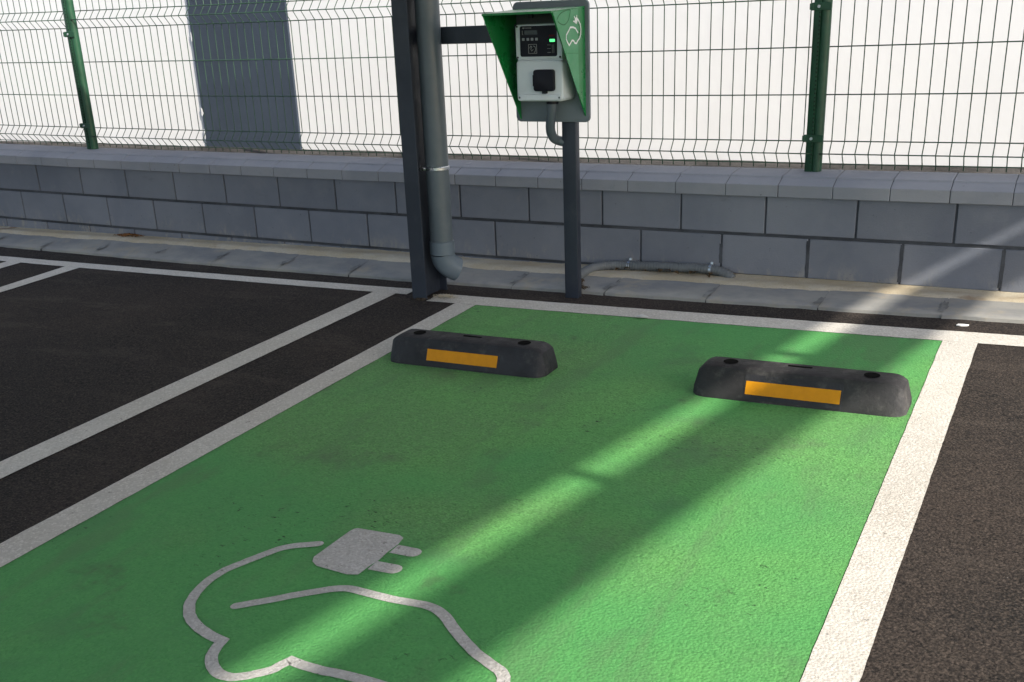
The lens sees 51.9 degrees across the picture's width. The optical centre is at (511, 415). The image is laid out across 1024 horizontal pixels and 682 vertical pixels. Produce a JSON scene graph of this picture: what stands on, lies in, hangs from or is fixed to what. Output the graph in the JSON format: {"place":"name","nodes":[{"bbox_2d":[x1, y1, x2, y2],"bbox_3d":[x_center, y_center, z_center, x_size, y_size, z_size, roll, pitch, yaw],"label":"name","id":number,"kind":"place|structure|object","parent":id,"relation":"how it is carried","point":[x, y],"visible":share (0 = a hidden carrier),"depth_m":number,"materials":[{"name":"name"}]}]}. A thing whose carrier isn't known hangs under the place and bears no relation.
{"place":"outdoors","nodes":[
{"label":"outdoors","id":0,"kind":"place"},
{"bbox_2d":[0,247,1023,681],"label":"parking surface","id":1,"kind":"object","parent":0,"point":[78,347],"visible":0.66,"depth_m":3.87,"materials":[{"name":"black asphalt"}]},
{"bbox_2d":[0,261,19,267],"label":"white line","id":2,"kind":"object","parent":1,"relation":"on","point":[5,264],"visible":1,"depth_m":6.29,"materials":[{"name":"paint"}]},
{"bbox_2d":[0,266,77,291],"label":"white line","id":3,"kind":"object","parent":1,"relation":"on","point":[35,278],"visible":1,"depth_m":5.89,"materials":[{"name":"paint"}]},
{"bbox_2d":[0,292,395,478],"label":"white line","id":4,"kind":"object","parent":1,"relation":"on","point":[33,454],"visible":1,"depth_m":3.98,"materials":[{"name":"paint"}]},
{"bbox_2d":[0,256,411,293],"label":"white line","id":5,"kind":"object","parent":1,"relation":"on","point":[233,277],"visible":1,"depth_m":5.67,"materials":[{"name":"paint"}]},
{"bbox_2d":[0,303,473,566],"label":"white line","id":6,"kind":"object","parent":1,"relation":"on","point":[29,539],"visible":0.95,"depth_m":3.38,"materials":[{"name":"paint"}]},
{"bbox_2d":[391,0,446,299],"bbox_3d":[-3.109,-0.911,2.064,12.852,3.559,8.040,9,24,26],"label":"post","id":7,"kind":"object","parent":1,"relation":"on","point":[427,278],"visible":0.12,"depth_m":4.75,"materials":[{"name":"metal"}]},
{"bbox_2d":[414,0,462,279],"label":"downpipe","id":8,"kind":"object","parent":7,"relation":"attached to","point":[447,262],"visible":1,"depth_m":4.72,"materials":[{"name":"grey plastic"}]},
{"bbox_2d":[433,294,457,298],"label":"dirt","id":9,"kind":"structure","parent":1,"relation":"on","point":[446,295],"depth_m":4.97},
{"bbox_2d":[0,305,941,681],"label":"green bay","id":10,"kind":"object","parent":1,"relation":"on","point":[612,499],"visible":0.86,"depth_m":2.78,"materials":[{"name":"paint"}]},
{"bbox_2d":[183,528,510,681],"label":"electric car symbol","id":11,"kind":"object","parent":10,"relation":"on","point":[356,551],"visible":1,"depth_m":2.50,"materials":[{"name":"white paint"}]},
{"bbox_2d":[391,329,557,377],"bbox_3d":[-0.156,-0.245,4.022,0.680,0.116,0.169,9,24,26],"label":"wheel stop","id":12,"kind":"object","parent":10,"relation":"on","point":[489,354],"visible":1,"depth_m":3.95,"materials":[{"name":"black rubber"}]},
{"bbox_2d":[693,356,911,416],"bbox_3d":[0.946,-0.104,3.460,0.690,0.116,0.169,9,24,26],"label":"wheel stop","id":13,"kind":"object","parent":10,"relation":"on","point":[884,394],"visible":1,"depth_m":3.40,"materials":[{"name":"black rubber"}]},
{"bbox_2d":[0,144,1023,292],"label":"block wall","id":14,"kind":"structure","parent":1,"relation":"on","point":[950,230],"depth_m":5.19,"materials":[{"name":"grey paint"}]},
{"bbox_2d":[0,0,1023,172],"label":"fence","id":15,"kind":"object","parent":14,"relation":"on","point":[813,138],"visible":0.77,"depth_m":5.34,"materials":[{"name":"green metal"}]},
{"bbox_2d":[581,258,735,278],"bbox_3d":[0.653,-0.682,5.027,0.789,0.109,0.290,-1,21,4],"label":"corrugated conduit","id":16,"kind":"object","parent":14,"relation":"attached to","point":[654,266],"visible":0.81,"depth_m":5.04,"materials":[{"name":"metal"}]},
{"bbox_2d":[0,233,1023,323],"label":"gutter","id":17,"kind":"object","parent":1,"relation":"on","point":[913,306],"visible":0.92,"depth_m":5.01,"materials":[{"name":"concrete"}]},
{"bbox_2d":[0,226,1023,302],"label":"sand strip","id":18,"kind":"object","parent":1,"relation":"on","point":[765,281],"visible":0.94,"depth_m":5.15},
{"bbox_2d":[113,233,141,236],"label":"dirt","id":19,"kind":"structure","parent":18,"relation":"on","point":[127,234],"depth_m":6.62,"materials":[{"name":"soil"}]},
{"bbox_2d":[441,0,590,297],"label":"charging station","id":20,"kind":"object","parent":1,"relation":"on","point":[542,49],"visible":0.99,"depth_m":4.43,"materials":[{"name":"paint"}]},
{"bbox_2d":[427,294,1023,345],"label":"white line","id":21,"kind":"object","parent":1,"relation":"on","point":[971,337],"visible":1,"depth_m":4.30,"materials":[{"name":"paint"}]},
{"bbox_2d":[800,341,977,681],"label":"white line","id":22,"kind":"object","parent":1,"relation":"on","point":[841,650],"visible":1,"depth_m":2.59,"materials":[{"name":"paint"}]},
{"bbox_2d":[0,141,1023,174],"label":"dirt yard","id":23,"kind":"structure","parent":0,"point":[781,165],"depth_m":6.18,"materials":[{"name":"grey concrete"}]},
{"bbox_2d":[0,0,1023,166],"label":"building","id":24,"kind":"structure","parent":23,"relation":"on","point":[657,118],"depth_m":6.19,"materials":[{"name":"paint"}]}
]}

